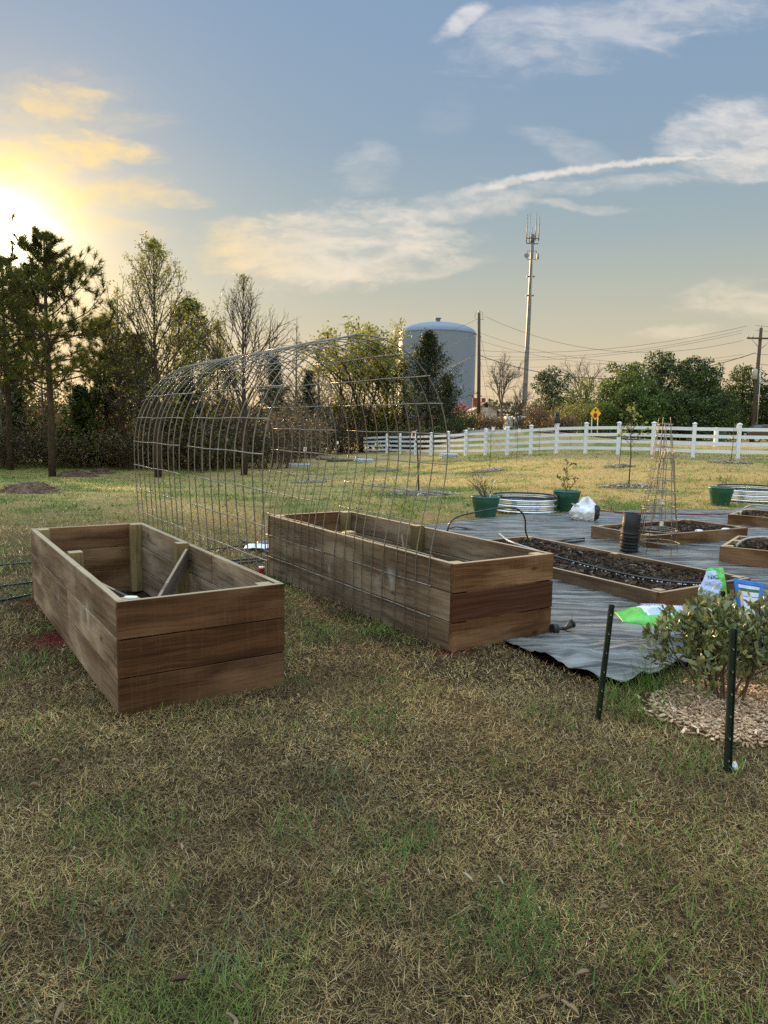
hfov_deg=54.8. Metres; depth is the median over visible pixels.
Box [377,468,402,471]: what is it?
mulch ring
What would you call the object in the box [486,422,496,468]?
sapling
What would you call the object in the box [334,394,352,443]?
young tree
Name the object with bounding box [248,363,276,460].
young tree
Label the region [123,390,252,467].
woodland shrub
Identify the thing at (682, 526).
bed soil
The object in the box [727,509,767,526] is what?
raised bed
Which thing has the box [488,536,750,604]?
raised bed
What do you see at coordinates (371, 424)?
woodland shrub
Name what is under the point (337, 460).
fallen branch
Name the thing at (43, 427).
young tree
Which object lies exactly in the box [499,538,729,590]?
bed soil
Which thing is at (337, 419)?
woodland shrub
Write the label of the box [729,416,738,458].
sapling
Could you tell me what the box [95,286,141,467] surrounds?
budding tree
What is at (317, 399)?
young tree
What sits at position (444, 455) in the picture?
metal planter
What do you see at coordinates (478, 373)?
utility pole
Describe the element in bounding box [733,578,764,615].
fertiliser pouch
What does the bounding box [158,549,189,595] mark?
loose plank
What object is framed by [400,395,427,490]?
sapling
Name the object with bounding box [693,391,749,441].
leafy tree
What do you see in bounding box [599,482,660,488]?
mulch ring
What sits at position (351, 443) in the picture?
woodland shrub
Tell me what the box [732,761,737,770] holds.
paper scrap
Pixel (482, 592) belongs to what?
planter box
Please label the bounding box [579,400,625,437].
leafy tree
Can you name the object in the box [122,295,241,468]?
budding tree
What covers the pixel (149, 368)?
pine tree
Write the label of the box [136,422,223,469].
woodland shrub
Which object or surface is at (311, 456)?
woodland shrub
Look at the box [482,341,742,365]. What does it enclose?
power line
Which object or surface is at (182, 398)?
cedar tree
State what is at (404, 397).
leafy tree
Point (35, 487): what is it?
soil mound
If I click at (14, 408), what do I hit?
cedar tree
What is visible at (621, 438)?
sapling
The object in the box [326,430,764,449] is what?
road
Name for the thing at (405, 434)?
bush
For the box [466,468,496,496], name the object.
potted plant
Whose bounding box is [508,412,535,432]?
bush
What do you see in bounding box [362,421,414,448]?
bush
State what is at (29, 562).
drip line
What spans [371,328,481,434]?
cedar tree
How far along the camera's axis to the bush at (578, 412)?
64.38 m
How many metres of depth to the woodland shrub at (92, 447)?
38.57 m
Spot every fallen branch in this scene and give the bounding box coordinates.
[327,458,353,461]
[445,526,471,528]
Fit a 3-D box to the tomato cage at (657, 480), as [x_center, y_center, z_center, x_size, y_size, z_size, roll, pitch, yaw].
[3.326,-0.272,8.830,0.473,1.281,0.473,0,6,-29]
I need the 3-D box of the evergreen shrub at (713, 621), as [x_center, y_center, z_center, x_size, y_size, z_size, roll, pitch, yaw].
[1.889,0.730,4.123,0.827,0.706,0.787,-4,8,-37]
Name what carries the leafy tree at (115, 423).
on the ground at (546, 659)
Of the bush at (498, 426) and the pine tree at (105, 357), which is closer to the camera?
the pine tree at (105, 357)
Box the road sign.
[590,406,600,436]
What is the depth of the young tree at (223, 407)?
40.91 m
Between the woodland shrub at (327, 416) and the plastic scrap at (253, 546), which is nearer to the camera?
the plastic scrap at (253, 546)
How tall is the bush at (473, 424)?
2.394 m
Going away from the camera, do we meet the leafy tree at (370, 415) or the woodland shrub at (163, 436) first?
the woodland shrub at (163, 436)
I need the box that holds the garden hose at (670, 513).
[600,509,730,514]
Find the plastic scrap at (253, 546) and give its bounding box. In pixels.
[244,543,268,548]
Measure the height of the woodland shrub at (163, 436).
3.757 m
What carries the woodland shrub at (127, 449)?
on the ground at (546, 659)
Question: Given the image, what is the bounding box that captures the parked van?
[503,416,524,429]
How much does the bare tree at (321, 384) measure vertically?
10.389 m
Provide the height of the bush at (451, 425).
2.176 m
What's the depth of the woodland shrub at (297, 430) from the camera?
47.30 m
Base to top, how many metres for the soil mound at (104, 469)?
0.441 m
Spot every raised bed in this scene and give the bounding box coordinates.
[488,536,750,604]
[591,519,747,546]
[719,535,767,567]
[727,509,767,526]
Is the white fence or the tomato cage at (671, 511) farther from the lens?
the white fence
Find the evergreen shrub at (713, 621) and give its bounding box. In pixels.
[638,584,767,700]
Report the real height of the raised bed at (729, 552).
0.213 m
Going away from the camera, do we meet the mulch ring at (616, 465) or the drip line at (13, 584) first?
the drip line at (13, 584)
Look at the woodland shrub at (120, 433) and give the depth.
40.92 m
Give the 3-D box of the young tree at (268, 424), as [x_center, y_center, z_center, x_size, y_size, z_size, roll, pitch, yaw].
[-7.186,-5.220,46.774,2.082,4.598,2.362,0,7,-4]
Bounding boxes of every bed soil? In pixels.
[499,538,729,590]
[610,521,725,534]
[734,539,767,549]
[738,511,767,516]
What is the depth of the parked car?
57.64 m
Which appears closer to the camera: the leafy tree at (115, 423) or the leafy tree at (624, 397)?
the leafy tree at (115, 423)
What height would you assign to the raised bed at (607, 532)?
0.173 m
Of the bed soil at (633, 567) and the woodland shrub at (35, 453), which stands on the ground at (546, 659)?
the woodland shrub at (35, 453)
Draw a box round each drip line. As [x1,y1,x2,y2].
[0,544,246,565]
[0,557,264,586]
[0,560,264,601]
[556,537,584,541]
[564,540,584,542]
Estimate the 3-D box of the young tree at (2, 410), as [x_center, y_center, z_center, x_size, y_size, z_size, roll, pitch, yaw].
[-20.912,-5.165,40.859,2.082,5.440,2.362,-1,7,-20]
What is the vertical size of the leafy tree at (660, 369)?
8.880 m
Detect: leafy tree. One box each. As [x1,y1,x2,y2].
[1,372,85,465]
[66,382,149,466]
[212,402,279,463]
[312,357,373,451]
[328,385,406,449]
[377,369,433,438]
[562,377,604,436]
[579,360,659,438]
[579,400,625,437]
[606,381,674,439]
[621,348,700,438]
[651,386,714,440]
[671,354,736,439]
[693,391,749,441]
[721,363,767,439]
[746,379,767,440]
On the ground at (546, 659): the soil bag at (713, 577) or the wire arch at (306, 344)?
the wire arch at (306, 344)
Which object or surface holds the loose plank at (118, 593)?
in the planter box at (212, 627)
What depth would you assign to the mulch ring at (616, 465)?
26.92 m
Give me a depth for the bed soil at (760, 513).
12.31 m
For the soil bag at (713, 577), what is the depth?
6.24 m
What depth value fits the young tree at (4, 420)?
39.11 m
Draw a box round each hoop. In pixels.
[446,507,529,539]
[736,536,767,546]
[740,504,767,514]
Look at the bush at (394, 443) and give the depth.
63.11 m
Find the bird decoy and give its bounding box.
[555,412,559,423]
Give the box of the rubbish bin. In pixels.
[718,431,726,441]
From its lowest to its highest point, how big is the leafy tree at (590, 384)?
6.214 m
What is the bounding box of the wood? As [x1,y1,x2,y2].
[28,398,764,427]
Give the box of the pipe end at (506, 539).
[499,533,536,549]
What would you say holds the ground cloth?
on the ground at (546, 659)
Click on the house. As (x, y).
(487, 407)
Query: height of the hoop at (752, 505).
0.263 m
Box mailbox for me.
[511,416,515,429]
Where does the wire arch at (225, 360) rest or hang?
on the ground at (546, 659)
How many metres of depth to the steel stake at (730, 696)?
3.23 m
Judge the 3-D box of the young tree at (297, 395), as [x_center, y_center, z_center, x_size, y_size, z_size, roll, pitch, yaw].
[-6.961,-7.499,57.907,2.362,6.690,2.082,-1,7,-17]
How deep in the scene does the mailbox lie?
61.47 m
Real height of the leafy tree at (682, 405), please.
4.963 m
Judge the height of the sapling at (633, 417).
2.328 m
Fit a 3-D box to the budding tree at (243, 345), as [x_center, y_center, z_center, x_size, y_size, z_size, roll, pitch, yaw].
[-6.663,-6.393,35.165,5.317,9.783,6.604,1,7,0]
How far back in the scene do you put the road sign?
57.48 m
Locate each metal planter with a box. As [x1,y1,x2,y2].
[286,463,309,467]
[354,458,372,462]
[440,453,458,457]
[492,492,558,514]
[715,484,767,503]
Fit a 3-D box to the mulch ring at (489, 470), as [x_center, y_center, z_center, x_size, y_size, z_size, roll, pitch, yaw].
[4.305,-1.688,30.187,1.331,0.235,1.310,5,8,33]
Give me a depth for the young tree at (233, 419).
42.02 m
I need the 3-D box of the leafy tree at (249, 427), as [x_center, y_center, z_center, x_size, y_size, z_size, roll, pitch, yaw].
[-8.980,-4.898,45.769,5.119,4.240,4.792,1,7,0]
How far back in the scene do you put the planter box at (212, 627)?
4.15 m
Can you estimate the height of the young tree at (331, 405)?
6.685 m
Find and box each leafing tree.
[292,316,416,451]
[315,317,417,446]
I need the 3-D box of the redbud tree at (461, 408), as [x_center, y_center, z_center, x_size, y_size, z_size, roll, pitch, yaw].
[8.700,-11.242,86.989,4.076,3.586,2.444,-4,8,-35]
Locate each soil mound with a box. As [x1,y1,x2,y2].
[0,481,69,493]
[56,469,100,476]
[90,467,116,472]
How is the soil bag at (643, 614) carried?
on the ground cloth
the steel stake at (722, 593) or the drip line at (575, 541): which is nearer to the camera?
the steel stake at (722, 593)
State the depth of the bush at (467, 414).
76.98 m
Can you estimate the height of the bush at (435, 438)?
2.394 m
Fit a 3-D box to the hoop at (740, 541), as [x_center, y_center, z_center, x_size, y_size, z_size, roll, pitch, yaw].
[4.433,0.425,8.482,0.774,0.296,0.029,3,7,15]
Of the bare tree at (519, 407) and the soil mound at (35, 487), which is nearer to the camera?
the soil mound at (35, 487)
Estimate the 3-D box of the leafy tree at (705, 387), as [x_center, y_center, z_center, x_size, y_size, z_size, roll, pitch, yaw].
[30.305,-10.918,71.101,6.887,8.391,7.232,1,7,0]
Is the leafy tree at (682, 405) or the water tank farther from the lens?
the water tank
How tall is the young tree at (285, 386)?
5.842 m
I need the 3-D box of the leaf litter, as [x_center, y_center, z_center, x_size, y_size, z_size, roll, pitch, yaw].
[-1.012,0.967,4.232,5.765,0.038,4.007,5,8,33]
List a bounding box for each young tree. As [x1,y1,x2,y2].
[0,377,22,463]
[0,385,23,464]
[22,378,61,466]
[123,349,151,464]
[173,351,218,472]
[211,373,239,467]
[219,371,249,466]
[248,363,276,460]
[254,395,284,462]
[273,380,300,434]
[284,376,307,453]
[303,398,325,451]
[304,369,330,455]
[319,378,341,453]
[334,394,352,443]
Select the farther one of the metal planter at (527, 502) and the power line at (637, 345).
the power line at (637, 345)
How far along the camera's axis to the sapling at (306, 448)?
28.10 m
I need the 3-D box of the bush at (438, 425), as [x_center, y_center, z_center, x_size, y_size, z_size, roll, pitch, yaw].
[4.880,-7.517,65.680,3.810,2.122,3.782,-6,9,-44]
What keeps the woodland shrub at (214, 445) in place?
on the ground at (546, 659)
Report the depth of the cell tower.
136.16 m
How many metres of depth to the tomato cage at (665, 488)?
8.76 m
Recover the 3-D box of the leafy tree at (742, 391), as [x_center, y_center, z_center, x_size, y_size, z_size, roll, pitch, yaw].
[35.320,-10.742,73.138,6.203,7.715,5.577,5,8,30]
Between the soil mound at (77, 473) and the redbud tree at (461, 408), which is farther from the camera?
the redbud tree at (461, 408)
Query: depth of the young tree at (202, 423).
36.97 m
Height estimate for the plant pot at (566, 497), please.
0.385 m
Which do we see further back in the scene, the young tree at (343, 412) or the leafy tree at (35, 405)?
the young tree at (343, 412)
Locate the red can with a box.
[259,566,264,572]
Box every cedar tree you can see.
[0,368,56,462]
[40,379,113,466]
[162,369,220,462]
[256,352,297,453]
[293,366,326,454]
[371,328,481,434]
[424,370,475,432]
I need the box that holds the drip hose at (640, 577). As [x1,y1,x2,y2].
[554,555,749,585]
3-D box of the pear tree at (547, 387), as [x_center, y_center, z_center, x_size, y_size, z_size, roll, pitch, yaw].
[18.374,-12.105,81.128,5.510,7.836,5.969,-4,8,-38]
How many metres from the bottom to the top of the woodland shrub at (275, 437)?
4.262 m
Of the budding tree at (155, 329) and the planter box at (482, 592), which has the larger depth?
the budding tree at (155, 329)
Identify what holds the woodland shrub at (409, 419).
on the ground at (546, 659)
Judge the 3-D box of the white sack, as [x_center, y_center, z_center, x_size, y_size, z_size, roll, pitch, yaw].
[3.289,-0.061,12.133,0.506,0.419,0.395,1,7,0]
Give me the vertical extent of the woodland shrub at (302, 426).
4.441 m
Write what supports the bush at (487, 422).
on the ground at (546, 659)
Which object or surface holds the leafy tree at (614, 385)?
on the ground at (546, 659)
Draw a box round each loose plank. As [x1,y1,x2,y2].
[103,583,128,596]
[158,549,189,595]
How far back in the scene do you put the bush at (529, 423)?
77.40 m
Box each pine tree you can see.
[0,211,160,476]
[0,244,96,469]
[0,257,73,379]
[64,311,151,464]
[122,329,176,459]
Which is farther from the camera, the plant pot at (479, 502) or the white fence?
the white fence
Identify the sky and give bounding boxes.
[0,0,767,426]
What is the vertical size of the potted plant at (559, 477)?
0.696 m
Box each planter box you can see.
[30,523,283,716]
[268,511,553,651]
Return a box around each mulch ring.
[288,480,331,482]
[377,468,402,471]
[383,489,459,495]
[470,468,506,472]
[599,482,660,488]
[603,463,635,467]
[707,459,752,463]
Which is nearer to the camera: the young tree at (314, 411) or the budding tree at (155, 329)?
the budding tree at (155, 329)
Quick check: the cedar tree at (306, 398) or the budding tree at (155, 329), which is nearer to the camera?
the budding tree at (155, 329)
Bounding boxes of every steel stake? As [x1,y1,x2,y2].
[595,604,614,720]
[718,591,725,676]
[723,628,737,773]
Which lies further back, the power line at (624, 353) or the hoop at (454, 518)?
the power line at (624, 353)
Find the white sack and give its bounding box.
[569,496,599,520]
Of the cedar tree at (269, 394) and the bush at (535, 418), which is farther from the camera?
the bush at (535, 418)
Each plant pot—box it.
[471,495,500,517]
[553,489,580,511]
[708,486,734,505]
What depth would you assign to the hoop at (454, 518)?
8.81 m
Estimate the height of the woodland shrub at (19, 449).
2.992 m
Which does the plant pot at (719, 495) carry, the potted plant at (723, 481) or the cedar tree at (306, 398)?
the potted plant at (723, 481)
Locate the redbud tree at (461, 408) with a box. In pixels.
[453,401,467,417]
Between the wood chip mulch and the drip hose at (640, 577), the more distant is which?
the drip hose at (640, 577)
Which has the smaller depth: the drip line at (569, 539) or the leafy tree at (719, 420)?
the drip line at (569, 539)
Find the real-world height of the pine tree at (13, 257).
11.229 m
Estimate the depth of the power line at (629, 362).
65.94 m
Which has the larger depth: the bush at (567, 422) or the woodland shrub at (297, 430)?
the bush at (567, 422)
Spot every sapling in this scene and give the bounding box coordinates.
[298,422,315,479]
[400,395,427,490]
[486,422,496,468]
[616,411,624,463]
[617,402,649,483]
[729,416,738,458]
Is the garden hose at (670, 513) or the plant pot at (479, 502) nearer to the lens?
the plant pot at (479, 502)
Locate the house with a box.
[467,398,514,429]
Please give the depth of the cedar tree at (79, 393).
39.29 m
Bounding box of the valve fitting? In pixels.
[549,612,583,632]
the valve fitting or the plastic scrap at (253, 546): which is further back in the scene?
the plastic scrap at (253, 546)
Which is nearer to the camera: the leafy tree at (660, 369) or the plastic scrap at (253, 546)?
the plastic scrap at (253, 546)
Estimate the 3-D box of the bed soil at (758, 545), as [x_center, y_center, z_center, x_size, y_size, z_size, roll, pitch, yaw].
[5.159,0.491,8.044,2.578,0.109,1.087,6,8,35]
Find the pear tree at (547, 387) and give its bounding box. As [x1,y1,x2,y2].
[525,365,577,426]
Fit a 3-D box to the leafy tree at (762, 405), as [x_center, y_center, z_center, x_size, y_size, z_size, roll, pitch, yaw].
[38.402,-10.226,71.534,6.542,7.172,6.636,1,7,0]
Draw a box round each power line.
[480,326,744,351]
[480,353,753,378]
[481,333,741,362]
[482,333,739,359]
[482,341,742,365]
[487,317,742,352]
[494,330,740,356]
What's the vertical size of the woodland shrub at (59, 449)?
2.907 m
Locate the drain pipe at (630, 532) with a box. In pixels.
[619,512,640,552]
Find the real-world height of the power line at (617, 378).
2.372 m
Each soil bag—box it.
[614,603,686,624]
[697,568,726,607]
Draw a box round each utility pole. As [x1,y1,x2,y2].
[474,310,482,429]
[747,324,767,441]
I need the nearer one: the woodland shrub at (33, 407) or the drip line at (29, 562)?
the drip line at (29, 562)
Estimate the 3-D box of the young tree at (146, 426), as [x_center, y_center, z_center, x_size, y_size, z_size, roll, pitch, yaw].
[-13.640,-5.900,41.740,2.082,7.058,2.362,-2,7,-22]
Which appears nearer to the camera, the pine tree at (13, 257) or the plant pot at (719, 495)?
the plant pot at (719, 495)
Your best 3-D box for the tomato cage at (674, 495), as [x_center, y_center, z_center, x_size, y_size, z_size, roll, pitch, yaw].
[3.319,-0.513,8.822,0.457,1.221,0.457,2,4,4]
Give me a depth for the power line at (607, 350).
66.86 m
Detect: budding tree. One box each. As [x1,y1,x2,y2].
[89,231,229,477]
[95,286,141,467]
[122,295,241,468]
[191,273,301,475]
[192,320,258,464]
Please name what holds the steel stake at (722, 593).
on the ground at (546, 659)
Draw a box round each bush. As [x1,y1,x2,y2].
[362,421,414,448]
[378,420,425,448]
[384,424,435,449]
[404,424,458,448]
[425,418,455,434]
[433,412,472,433]
[450,408,484,430]
[451,405,490,429]
[468,410,504,429]
[484,412,510,429]
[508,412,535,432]
[517,395,568,432]
[520,419,543,432]
[540,412,584,433]
[542,395,606,433]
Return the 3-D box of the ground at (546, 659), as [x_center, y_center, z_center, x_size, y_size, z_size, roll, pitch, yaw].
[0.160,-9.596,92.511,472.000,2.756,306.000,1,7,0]
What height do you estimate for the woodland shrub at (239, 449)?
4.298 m
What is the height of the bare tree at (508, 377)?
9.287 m
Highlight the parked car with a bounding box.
[741,425,767,441]
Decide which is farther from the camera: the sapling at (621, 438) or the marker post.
the marker post
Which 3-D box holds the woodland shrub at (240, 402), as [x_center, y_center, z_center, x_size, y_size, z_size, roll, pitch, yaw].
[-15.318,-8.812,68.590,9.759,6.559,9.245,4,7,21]
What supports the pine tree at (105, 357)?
on the ground at (546, 659)
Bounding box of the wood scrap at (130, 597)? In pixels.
[124,596,137,598]
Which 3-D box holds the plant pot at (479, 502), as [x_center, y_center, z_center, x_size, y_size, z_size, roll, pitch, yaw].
[1.713,-0.087,12.503,0.497,0.367,0.497,1,7,0]
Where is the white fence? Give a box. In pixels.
[363,421,767,458]
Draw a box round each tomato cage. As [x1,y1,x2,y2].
[638,423,676,533]
[638,447,677,555]
[639,435,679,544]
[641,417,679,520]
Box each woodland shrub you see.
[0,419,47,468]
[1,390,61,420]
[20,423,61,461]
[22,416,93,467]
[35,414,144,468]
[56,404,151,466]
[96,417,170,469]
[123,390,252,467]
[133,413,203,465]
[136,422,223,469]
[161,410,265,470]
[167,405,292,467]
[193,389,266,412]
[232,400,338,470]
[249,391,351,463]
[256,395,351,451]
[256,410,325,457]
[278,391,357,454]
[286,412,344,457]
[315,389,402,451]
[323,420,375,453]
[346,400,407,448]
[382,411,437,430]
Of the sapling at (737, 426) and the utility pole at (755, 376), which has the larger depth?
the utility pole at (755, 376)
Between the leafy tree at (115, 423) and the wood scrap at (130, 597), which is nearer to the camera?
the wood scrap at (130, 597)
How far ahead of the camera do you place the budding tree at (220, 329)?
43.15 m
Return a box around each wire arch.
[133,352,336,597]
[187,333,447,642]
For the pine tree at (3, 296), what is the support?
on the ground at (546, 659)
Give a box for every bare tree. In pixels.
[283,321,311,412]
[299,333,339,442]
[485,349,526,429]
[498,377,536,428]
[555,355,604,397]
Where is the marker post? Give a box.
[713,427,718,446]
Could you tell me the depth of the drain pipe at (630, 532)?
8.90 m
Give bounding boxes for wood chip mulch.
[631,676,767,748]
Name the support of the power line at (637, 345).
attached to the utility pole at (478, 373)
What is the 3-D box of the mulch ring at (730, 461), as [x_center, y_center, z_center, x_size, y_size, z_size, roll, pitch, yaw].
[13.539,-1.963,28.904,1.689,0.169,1.509,-5,9,-42]
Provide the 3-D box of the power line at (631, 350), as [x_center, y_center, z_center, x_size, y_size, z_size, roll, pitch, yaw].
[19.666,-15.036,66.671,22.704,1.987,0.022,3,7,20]
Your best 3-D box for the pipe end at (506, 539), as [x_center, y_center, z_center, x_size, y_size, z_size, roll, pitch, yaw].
[1.438,0.325,8.422,0.232,0.086,1.263,0,7,-12]
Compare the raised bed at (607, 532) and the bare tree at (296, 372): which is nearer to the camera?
the raised bed at (607, 532)
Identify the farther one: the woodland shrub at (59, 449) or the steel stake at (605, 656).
the woodland shrub at (59, 449)
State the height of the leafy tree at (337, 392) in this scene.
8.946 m
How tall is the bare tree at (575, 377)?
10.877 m
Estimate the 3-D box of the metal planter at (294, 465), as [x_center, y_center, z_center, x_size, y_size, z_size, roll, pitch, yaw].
[-5.001,-2.695,43.214,1.468,0.288,0.716,1,7,-1]
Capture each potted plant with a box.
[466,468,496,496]
[556,458,579,490]
[716,472,731,487]
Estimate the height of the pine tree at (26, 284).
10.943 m
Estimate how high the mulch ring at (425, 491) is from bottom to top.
0.164 m
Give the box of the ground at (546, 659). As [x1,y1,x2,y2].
[0,429,767,1023]
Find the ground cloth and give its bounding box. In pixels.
[255,506,767,681]
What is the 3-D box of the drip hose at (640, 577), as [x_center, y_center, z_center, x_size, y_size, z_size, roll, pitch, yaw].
[2.359,0.550,7.168,2.094,0.102,0.414,6,8,35]
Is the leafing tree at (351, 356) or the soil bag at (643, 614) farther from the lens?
the leafing tree at (351, 356)
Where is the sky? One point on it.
(377, 162)
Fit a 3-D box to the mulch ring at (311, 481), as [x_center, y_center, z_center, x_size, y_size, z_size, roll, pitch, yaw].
[-2.877,-1.145,28.241,1.411,0.186,1.404,7,9,40]
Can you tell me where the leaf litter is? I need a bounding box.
[30,600,751,1023]
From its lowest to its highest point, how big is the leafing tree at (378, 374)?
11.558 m
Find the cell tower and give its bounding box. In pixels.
[522,212,539,416]
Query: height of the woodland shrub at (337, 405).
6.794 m
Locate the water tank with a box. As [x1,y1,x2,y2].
[398,317,476,423]
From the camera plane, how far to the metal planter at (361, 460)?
46.55 m
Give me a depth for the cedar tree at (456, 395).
66.85 m
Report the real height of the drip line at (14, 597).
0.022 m

